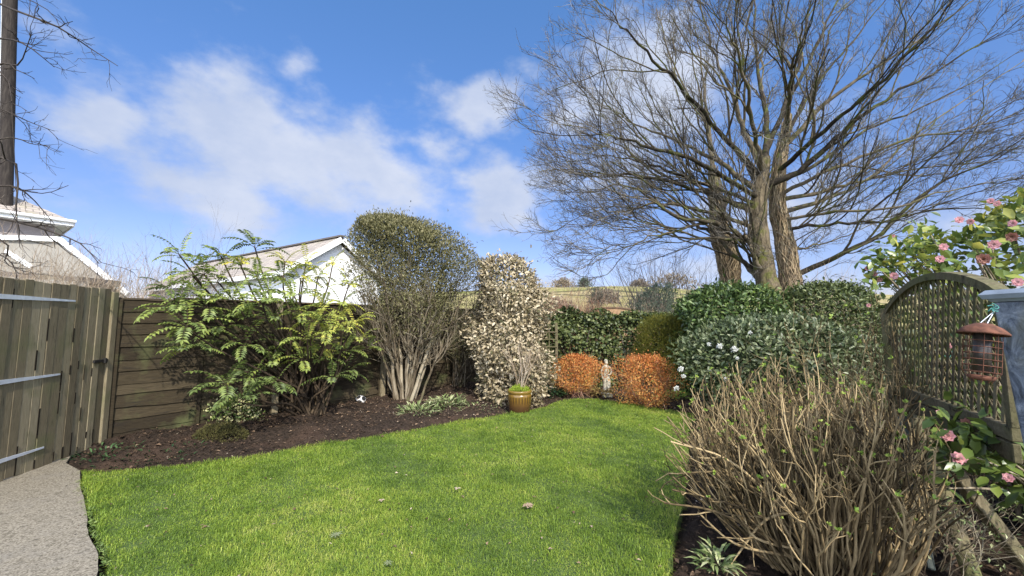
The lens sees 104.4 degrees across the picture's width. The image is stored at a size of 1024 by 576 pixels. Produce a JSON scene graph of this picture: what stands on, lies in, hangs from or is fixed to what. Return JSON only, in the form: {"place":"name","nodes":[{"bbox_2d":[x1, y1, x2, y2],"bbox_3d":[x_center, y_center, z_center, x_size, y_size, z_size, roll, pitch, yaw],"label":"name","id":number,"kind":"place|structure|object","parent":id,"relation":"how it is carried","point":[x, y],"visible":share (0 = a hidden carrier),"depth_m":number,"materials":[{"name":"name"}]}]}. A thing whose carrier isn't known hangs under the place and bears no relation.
{"place":"outdoors","nodes":[
{"label":"outdoors","id":0,"kind":"place"},
{"bbox_2d":[0,456,97,575],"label":"concrete path","id":1,"kind":"structure","parent":0,"point":[41,508],"depth_m":2.82,"materials":[{"name":"beige concrete"}]},
{"bbox_2d":[81,482,110,575],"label":"edge weeds","id":2,"kind":"object","parent":1,"relation":"on","point":[94,536],"visible":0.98,"depth_m":2.68,"materials":[{"name":"green plant"}]},
{"bbox_2d":[141,235,383,304],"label":"white garage","id":3,"kind":"structure","parent":0,"point":[326,248],"depth_m":14.56,"materials":[{"name":"white paint"}]},
{"bbox_2d":[70,398,695,575],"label":"lawn","id":4,"kind":"structure","parent":0,"point":[470,556],"depth_m":3.10,"materials":[{"name":"green plant"}]},
{"bbox_2d":[329,531,341,537],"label":"fallen leaf","id":5,"kind":"object","parent":4,"relation":"on","point":[335,534],"visible":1,"depth_m":2.65,"materials":[{"name":"beige plant"}]},
{"bbox_2d":[523,502,532,507],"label":"fallen leaf","id":6,"kind":"object","parent":4,"relation":"on","point":[527,505],"visible":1,"depth_m":3.07,"materials":[{"name":"beige plant"}]},
{"bbox_2d":[0,0,1023,297],"label":"sky","id":7,"kind":"structure","parent":0,"point":[305,117],"materials":[{"name":"blue"}]},
{"bbox_2d":[68,365,1023,575],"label":"flower bed soil","id":8,"kind":"structure","parent":0,"point":[688,530],"depth_m":4.70,"materials":[{"name":"brown soil"}]},
{"bbox_2d":[0,0,139,296],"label":"bare tree","id":9,"kind":"object","parent":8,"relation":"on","point":[17,188],"visible":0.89,"depth_m":4.18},
{"bbox_2d":[62,441,143,464],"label":"plant","id":10,"kind":"object","parent":8,"relation":"on","point":[100,452],"visible":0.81,"depth_m":4.38,"materials":[{"name":"green plant"}]},
{"bbox_2d":[98,292,118,443],"bbox_3d":[-4.879,0.965,4.767,0.090,1.840,0.090,1,-5,-12],"label":"gate post","id":11,"kind":"object","parent":8,"relation":"on","point":[107,378],"visible":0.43,"depth_m":4.76,"materials":[{"name":"brown wood"}]},
{"bbox_2d":[0,277,110,481],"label":"garden gate","id":12,"kind":"structure","parent":11,"relation":"attached to","point":[53,344],"depth_m":4.02,"materials":[{"name":"brown wood"}]},
{"bbox_2d":[89,437,203,469],"bbox_3d":[-3.999,1.815,4.403,0.962,0.085,1.053,2,-5,-19],"label":"weed patch","id":13,"kind":"object","parent":8,"relation":"on","point":[180,451],"visible":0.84,"depth_m":4.29,"materials":[{"name":"green plant"}]},
{"bbox_2d":[107,297,275,438],"bbox_3d":[-4.308,1.059,5.538,0.082,1.823,1.800,-4,-7,40],"label":"lapped fence","id":14,"kind":"object","parent":8,"relation":"on","point":[148,391],"visible":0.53,"depth_m":5.23,"materials":[{"name":"brown wood"}]},
{"bbox_2d":[191,421,249,443],"bbox_3d":[-3.647,1.815,4.987,0.768,0.299,0.443,0,-5,0],"label":"moss mound","id":15,"kind":"object","parent":8,"relation":"on","point":[223,427],"visible":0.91,"depth_m":4.89,"materials":[{"name":"green plant"}]},
{"bbox_2d":[203,388,267,423],"bbox_3d":[-4.124,1.672,5.824,1.086,0.900,0.792,-2,-6,26],"label":"variegated euonymus","id":16,"kind":"object","parent":8,"relation":"on","point":[243,407],"visible":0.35,"depth_m":5.67,"materials":[{"name":"green plant"}]},
{"bbox_2d":[132,229,383,419],"bbox_3d":[-3.201,0.546,5.763,1.713,2.941,3.350,-4,-7,39],"label":"mahonia","id":17,"kind":"object","parent":8,"relation":"on","point":[297,391],"visible":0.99,"depth_m":5.56,"materials":[{"name":"green plant"}]},
{"bbox_2d":[271,300,283,413],"bbox_3d":[-3.681,1.113,6.211,0.085,1.860,0.085,-4,-7,40],"label":"fence post","id":18,"kind":"object","parent":8,"relation":"on","point":[275,399],"visible":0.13,"depth_m":6.15,"materials":[{"name":"brown wood"}]},
{"bbox_2d":[278,302,380,412],"bbox_3d":[-3.123,1.196,6.939,0.082,1.848,1.800,-4,-7,40],"label":"lapped fence","id":19,"kind":"object","parent":8,"relation":"on","point":[344,390],"visible":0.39,"depth_m":7.11,"materials":[{"name":"brown wood"}]},
{"bbox_2d":[355,395,365,401],"bbox_3d":[-2.757,2.046,7.218,0.190,0.190,0.190,38,-3,-43],"label":"ball","id":20,"kind":"object","parent":8,"relation":"on","point":[360,398],"visible":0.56,"depth_m":7.16,"materials":[{"name":"white plastic"}]},
{"bbox_2d":[380,313,386,396],"bbox_3d":[-2.477,1.240,7.636,0.085,1.860,0.085,-4,-7,40],"label":"fence post","id":21,"kind":"object","parent":8,"relation":"on","point":[382,378],"visible":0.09,"depth_m":7.56,"materials":[{"name":"brown wood"}]},
{"bbox_2d":[334,201,492,402],"bbox_3d":[-1.870,0.294,7.274,3.170,3.743,2.092,0,-5,0],"label":"clipped shrub","id":22,"kind":"object","parent":8,"relation":"on","point":[426,236],"visible":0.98,"depth_m":7.09,"materials":[{"name":"green plant"}]},
{"bbox_2d":[394,401,441,416],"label":"strap plant","id":23,"kind":"object","parent":8,"relation":"on","point":[412,406],"visible":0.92,"depth_m":6.36,"materials":[{"name":"green plant"}]},
{"bbox_2d":[385,307,454,393],"bbox_3d":[-1.912,1.313,8.373,0.082,1.827,1.800,-4,-7,40],"label":"lapped fence","id":24,"kind":"object","parent":8,"relation":"on","point":[441,376],"visible":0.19,"depth_m":8.62,"materials":[{"name":"brown wood"}]},
{"bbox_2d":[424,393,468,409],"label":"strap plant","id":25,"kind":"object","parent":8,"relation":"on","point":[438,399],"visible":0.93,"depth_m":6.90,"materials":[{"name":"green plant"}]},
{"bbox_2d":[455,313,457,371],"bbox_3d":[-1.279,1.365,9.053,0.085,1.860,0.085,-4,-7,40],"label":"fence post","id":26,"kind":"object","parent":8,"relation":"on","point":[456,338],"visible":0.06,"depth_m":9.03,"materials":[{"name":"brown wood"}]},
{"bbox_2d":[438,255,502,387],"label":"thin shrub","id":27,"kind":"object","parent":8,"relation":"on","point":[459,378],"visible":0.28,"depth_m":8.63,"materials":[{"name":"brown plant"}]},
{"bbox_2d":[458,308,507,381],"bbox_3d":[-0.714,1.442,9.790,0.082,1.835,1.800,-4,-7,40],"label":"lapped fence","id":28,"kind":"object","parent":8,"relation":"on","point":[472,377],"visible":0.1,"depth_m":9.44,"materials":[{"name":"brown wood"}]},
{"bbox_2d":[459,240,562,408],"bbox_3d":[-0.013,0.703,7.596,2.033,3.212,1.715,0,-5,0],"label":"variegated shrub","id":29,"kind":"object","parent":8,"relation":"on","point":[493,359],"visible":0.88,"depth_m":7.25,"materials":[{"name":"beige plant"}]},
{"bbox_2d":[507,382,531,412],"bbox_3d":[0.128,1.823,6.605,0.414,0.496,0.417,0,-5,0],"label":"glazed pot","id":30,"kind":"object","parent":8,"relation":"on","point":[519,398],"visible":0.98,"depth_m":6.45,"materials":[{"name":"ceramic"}]},
{"bbox_2d":[498,333,550,388],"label":"potted shrub","id":31,"kind":"object","parent":30,"relation":"in","point":[521,369],"visible":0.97,"depth_m":6.64,"materials":[{"name":"beige plant"}]},
{"bbox_2d":[33,382,1023,575],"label":"leaf litter","id":32,"kind":"object","parent":8,"relation":"on","point":[697,572],"visible":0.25,"depth_m":4.73,"materials":[{"name":"brown plant"}]},
{"bbox_2d":[541,323,557,387],"bbox_3d":[0.812,1.509,8.639,0.380,1.500,0.073,0,-5,0],"label":"narrow trellis","id":33,"kind":"object","parent":8,"relation":"on","point":[556,341],"visible":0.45,"depth_m":8.64,"materials":[{"name":"brown wood"}]},
{"bbox_2d":[540,385,567,398],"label":"plant","id":34,"kind":"object","parent":8,"relation":"on","point":[557,391],"visible":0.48,"depth_m":7.87,"materials":[{"name":"green plant"}]},
{"bbox_2d":[512,268,603,364],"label":"bare shrub","id":35,"kind":"object","parent":8,"relation":"on","point":[568,305],"visible":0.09,"depth_m":11.12,"materials":[{"name":"brown plant"}]},
{"bbox_2d":[538,263,613,314],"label":"bare shrub","id":36,"kind":"object","parent":8,"relation":"on","point":[578,292],"visible":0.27,"depth_m":12.32,"materials":[{"name":"brown plant"}]},
{"bbox_2d":[546,346,612,398],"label":"orange bush","id":37,"kind":"object","parent":8,"relation":"on","point":[576,361],"visible":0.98,"depth_m":7.92,"materials":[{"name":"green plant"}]},
{"bbox_2d":[545,280,630,373],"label":"bare shrub","id":38,"kind":"object","parent":8,"relation":"on","point":[574,302],"visible":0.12,"depth_m":11.10,"materials":[{"name":"brown plant"}]},
{"bbox_2d":[586,383,615,397],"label":"plant","id":39,"kind":"object","parent":8,"relation":"on","point":[593,389],"visible":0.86,"depth_m":7.93,"materials":[{"name":"green plant"}]},
{"bbox_2d":[601,359,612,397],"bbox_3d":[1.920,1.832,8.073,0.238,0.758,0.180,0,-5,0],"label":"garden statue","id":40,"kind":"object","parent":8,"relation":"on","point":[606,383],"visible":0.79,"depth_m":8.03,"materials":[{"name":"stone"}]},
{"bbox_2d":[540,305,687,387],"bbox_3d":[2.711,1.406,9.717,4.386,1.981,1.592,0,-5,0],"label":"ivy hedge","id":41,"kind":"object","parent":8,"relation":"on","point":[606,323],"visible":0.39,"depth_m":9.33,"materials":[{"name":"green plant"}]},
{"bbox_2d":[585,307,654,373],"bbox_3d":[3.268,1.563,11.527,2.264,2.043,0.080,0,-5,0],"label":"arched fence","id":42,"kind":"object","parent":8,"relation":"on","point":[613,309],"visible":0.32,"depth_m":11.58,"materials":[{"name":"brown wood"}]},
{"bbox_2d":[597,277,675,311],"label":"bare shrub","id":43,"kind":"object","parent":8,"relation":"on","point":[635,301],"visible":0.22,"depth_m":12.38,"materials":[{"name":"brown plant"}]},
{"bbox_2d":[603,348,690,409],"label":"orange bush","id":44,"kind":"object","parent":8,"relation":"on","point":[636,391],"visible":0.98,"depth_m":6.97,"materials":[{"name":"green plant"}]},
{"bbox_2d":[625,306,690,381],"bbox_3d":[3.409,1.244,8.796,1.726,1.689,1.336,0,-5,0],"label":"olive conifer","id":45,"kind":"object","parent":8,"relation":"on","point":[655,319],"visible":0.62,"depth_m":8.67,"materials":[{"name":"green plant"}]},
{"bbox_2d":[665,389,689,399],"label":"plant","id":46,"kind":"object","parent":8,"relation":"on","point":[682,395],"visible":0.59,"depth_m":7.67,"materials":[{"name":"green plant"}]},
{"bbox_2d":[684,536,746,575],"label":"plant","id":47,"kind":"object","parent":8,"relation":"on","point":[726,564],"visible":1,"depth_m":2.38,"materials":[{"name":"green plant"}]},
{"bbox_2d":[666,302,885,425],"bbox_3d":[3.951,1.184,6.041,3.632,1.985,1.820,1,-5,-11],"label":"viburnum","id":48,"kind":"object","parent":8,"relation":"on","point":[733,330],"visible":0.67,"depth_m":5.73,"materials":[{"name":"green plant"}]},
{"bbox_2d":[647,352,981,575],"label":"bare hydrangea","id":49,"kind":"object","parent":8,"relation":"on","point":[815,531],"visible":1,"depth_m":2.27,"materials":[{"name":"brown plant"}]},
{"bbox_2d":[744,261,1001,499],"bbox_3d":[3.187,0.743,3.409,1.978,2.050,2.121,1,-5,-15],"label":"bare rose","id":50,"kind":"object","parent":8,"relation":"on","point":[903,372],"visible":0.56,"depth_m":3.30,"materials":[{"name":"brown plant"}]},
{"bbox_2d":[880,308,903,485],"bbox_3d":[3.293,0.995,3.408,0.075,1.640,0.075,0,-5,0],"label":"timber post","id":51,"kind":"object","parent":8,"relation":"on","point":[885,340],"visible":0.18,"depth_m":3.43,"materials":[{"name":"brown wood"}]},
{"bbox_2d":[884,272,1022,463],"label":"arched trellis","id":52,"kind":"object","parent":51,"relation":"attached to","point":[1007,432],"visible":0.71,"depth_m":2.43,"materials":[{"name":"brown wood"}]},
{"bbox_2d":[898,415,935,570],"bbox_3d":[2.629,1.294,2.595,0.056,0.825,0.538,-4,-6,36],"label":"timber post","id":53,"kind":"object","parent":8,"relation":"on","point":[931,566],"visible":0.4,"depth_m":2.43,"materials":[{"name":"brown wood"}]},
{"bbox_2d":[895,396,957,563],"bbox_3d":[2.879,1.270,2.780,0.049,0.906,0.764,-3,-6,30],"label":"timber post","id":54,"kind":"object","parent":8,"relation":"on","point":[913,444],"visible":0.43,"depth_m":2.55,"materials":[{"name":"brown wood"}]},
{"bbox_2d":[852,471,1023,575],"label":"weed tangle","id":55,"kind":"object","parent":8,"relation":"on","point":[946,545],"visible":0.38,"depth_m":2.27,"materials":[{"name":"brown plant"}]},
{"bbox_2d":[854,185,1023,522],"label":"camellia","id":56,"kind":"object","parent":8,"relation":"on","point":[973,455],"visible":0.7,"depth_m":2.97,"materials":[{"name":"green plant"}]},
{"bbox_2d":[904,398,981,575],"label":"timber post","id":57,"kind":"object","parent":8,"relation":"on","point":[969,571],"visible":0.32,"depth_m":2.39,"materials":[{"name":"brown wood"}]},
{"bbox_2d":[881,436,1023,520],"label":"weed tangle","id":58,"kind":"object","parent":8,"relation":"on","point":[970,511],"visible":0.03,"depth_m":2.86,"materials":[{"name":"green plant"}]},
{"bbox_2d":[936,455,1023,575],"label":"timber post","id":59,"kind":"object","parent":8,"relation":"on","point":[982,507],"visible":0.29,"depth_m":2.30,"materials":[{"name":"brown wood"}]},
{"bbox_2d":[978,288,1023,443],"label":"stone pillar","id":60,"kind":"structure","parent":8,"relation":"on","point":[1010,312],"depth_m":1.55,"materials":[{"name":"grey stone"}]},
{"bbox_2d":[380,286,994,329],"bbox_3d":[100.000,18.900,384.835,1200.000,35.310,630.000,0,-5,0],"label":"hill","id":61,"kind":"structure","parent":0,"point":[618,289],"depth_m":234.12,"materials":[{"name":"green plant"}]},
{"bbox_2d":[547,276,576,287],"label":"hill tree","id":62,"kind":"object","parent":61,"relation":"on","point":[562,281],"visible":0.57,"depth_m":329.38,"materials":[{"name":"plant"}]},
{"bbox_2d":[545,294,578,311],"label":"hill tree","id":63,"kind":"object","parent":61,"relation":"on","point":[559,298],"visible":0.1,"depth_m":148.66,"materials":[{"name":"brown plant"}]},
{"bbox_2d":[577,276,593,286],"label":"hill tree","id":64,"kind":"object","parent":61,"relation":"on","point":[582,279],"visible":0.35,"depth_m":339.46,"materials":[{"name":"plant"}]},
{"bbox_2d":[583,286,606,310],"bbox_3d":[3.128,1.414,14.933,1.448,2.990,1.540,0,-5,0],"label":"young conifer","id":65,"kind":"object","parent":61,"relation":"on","point":[597,296],"visible":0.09,"depth_m":14.96,"materials":[{"name":"brown plant"}]},
{"bbox_2d":[585,286,628,304],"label":"hill tree","id":66,"kind":"object","parent":61,"relation":"on","point":[606,294],"visible":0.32,"depth_m":198.10,"materials":[{"name":"brown plant"}]},
{"bbox_2d":[631,278,650,286],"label":"hill tree","id":67,"kind":"object","parent":61,"relation":"on","point":[640,283],"visible":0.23,"depth_m":334.50,"materials":[{"name":"brown plant"}]},
{"bbox_2d":[624,291,667,310],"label":"hill tree","id":68,"kind":"object","parent":61,"relation":"on","point":[648,302],"visible":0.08,"depth_m":167.36,"materials":[{"name":"plant"}]},
{"bbox_2d":[638,270,702,289],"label":"hill tree","id":69,"kind":"object","parent":61,"relation":"on","point":[673,279],"visible":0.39,"depth_m":300.29,"materials":[{"name":"plant"}]},
{"bbox_2d":[510,330,976,410],"bbox_3d":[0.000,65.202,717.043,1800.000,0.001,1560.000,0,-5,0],"label":"ground","id":70,"kind":"structure","parent":0,"point":[884,369],"depth_m":15.08,"materials":[{"name":"brown soil"}]},
{"bbox_2d":[0,0,17,205],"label":"utility pole","id":71,"kind":"object","parent":70,"relation":"on","point":[8,48],"visible":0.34,"depth_m":14.16,"materials":[{"name":"wood"}]},
{"bbox_2d":[0,197,128,297],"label":"neighbour house","id":72,"kind":"structure","parent":70,"relation":"on","point":[32,212],"depth_m":12.76,"materials":[{"name":"white paint"}]},
{"bbox_2d":[0,190,151,297],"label":"bare shrub","id":73,"kind":"object","parent":70,"relation":"on","point":[32,268],"visible":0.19,"depth_m":6.81,"materials":[{"name":"brown plant"}]},
{"bbox_2d":[0,213,179,298],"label":"bare shrub","id":74,"kind":"object","parent":70,"relation":"on","point":[96,285],"visible":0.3,"depth_m":6.59,"materials":[{"name":"brown plant"}]},
{"bbox_2d":[0,223,219,298],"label":"bare shrub","id":75,"kind":"object","parent":70,"relation":"on","point":[87,281],"visible":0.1,"depth_m":6.76,"materials":[{"name":"brown plant"}]},
{"bbox_2d":[29,232,202,297],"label":"bare shrub","id":76,"kind":"object","parent":70,"relation":"on","point":[136,271],"visible":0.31,"depth_m":9.30,"materials":[{"name":"brown plant"}]},
{"bbox_2d":[108,216,240,298],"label":"bare shrub","id":77,"kind":"object","parent":70,"relation":"on","point":[171,274],"visible":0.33,"depth_m":9.87,"materials":[{"name":"brown plant"}]},
{"bbox_2d":[126,199,252,298],"bbox_3d":[-8.287,-0.106,10.404,4.584,4.977,2.989,0,-5,0],"label":"bare shrub","id":78,"kind":"object","parent":70,"relation":"on","point":[192,261],"visible":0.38,"depth_m":10.26,"materials":[{"name":"brown plant"}]},
{"bbox_2d":[577,231,693,351],"bbox_3d":[4.409,0.097,14.569,4.116,5.324,4.556,0,-5,0],"label":"willow","id":79,"kind":"object","parent":70,"relation":"on","point":[643,277],"visible":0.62,"depth_m":14.34,"materials":[{"name":"brown plant"}]},
{"bbox_2d":[627,280,681,367],"bbox_3d":[4.559,1.208,12.526,3.087,3.010,2.268,0,-5,0],"label":"grey conifer","id":80,"kind":"object","parent":70,"relation":"on","point":[668,287],"visible":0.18,"depth_m":12.42,"materials":[{"name":"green plant"}]},
{"bbox_2d":[524,0,802,316],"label":"bare oak","id":81,"kind":"object","parent":70,"relation":"on","point":[731,266],"visible":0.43,"depth_m":14.52,"materials":[{"name":"brown plant"}]},
{"bbox_2d":[626,230,724,316],"bbox_3d":[6.334,0.168,14.941,4.063,5.242,5.035,0,-5,0],"label":"willow","id":82,"kind":"object","parent":70,"relation":"on","point":[682,271],"visible":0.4,"depth_m":14.76,"materials":[{"name":"brown plant"}]},
{"bbox_2d":[663,243,759,311],"bbox_3d":[8.069,0.190,15.533,3.432,5.301,5.808,0,-5,0],"label":"willow","id":83,"kind":"object","parent":70,"relation":"on","point":[699,276],"visible":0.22,"depth_m":16.60,"materials":[{"name":"brown plant"}]},
{"bbox_2d":[665,273,798,398],"bbox_3d":[4.550,1.045,8.369,2.651,2.628,2.508,0,-5,0],"label":"laurel bush","id":84,"kind":"object","parent":70,"relation":"on","point":[742,293],"visible":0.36,"depth_m":7.92,"materials":[{"name":"green plant"}]},
{"bbox_2d":[484,0,1023,301],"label":"bare oak","id":85,"kind":"object","parent":70,"relation":"on","point":[755,208],"visible":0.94,"depth_m":10.96,"materials":[{"name":"brown plant"}]},
{"bbox_2d":[748,249,902,350],"bbox_3d":[9.216,0.636,11.824,3.307,3.755,4.533,4,-6,-35],"label":"bare shrub","id":86,"kind":"object","parent":70,"relation":"on","point":[813,276],"visible":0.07,"depth_m":11.50,"materials":[{"name":"brown plant"}]},
{"bbox_2d":[764,270,898,407],"bbox_3d":[6.188,0.977,7.983,2.250,2.684,2.312,0,-5,0],"label":"laurel bush","id":87,"kind":"object","parent":70,"relation":"on","point":[808,291],"visible":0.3,"depth_m":7.45,"materials":[{"name":"green plant"}]},
{"bbox_2d":[785,254,899,358],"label":"bare shrub","id":88,"kind":"object","parent":70,"relation":"on","point":[835,292],"visible":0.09,"depth_m":10.92,"materials":[{"name":"brown plant"}]},
{"bbox_2d":[720,0,1023,325],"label":"bare oak","id":89,"kind":"object","parent":70,"relation":"on","point":[784,240],"visible":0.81,"depth_m":11.43,"materials":[{"name":"brown plant"}]},
{"bbox_2d":[956,311,1011,383],"bbox_3d":[1.622,0.196,1.368,0.125,0.257,0.125,8,-5,1],"label":"bird feeder","id":90,"kind":"object","parent":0,"point":[983,333],"visible":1,"depth_m":1.35,"materials":[{"name":"brown metal"}]},
{"bbox_2d":[987,303,998,313],"bbox_3d":[1.690,0.072,1.394,0.038,0.039,0.013,0,-5,0],"label":"twine knot","id":91,"kind":"object","parent":90,"relation":"on","point":[993,309],"visible":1,"depth_m":1.39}
]}

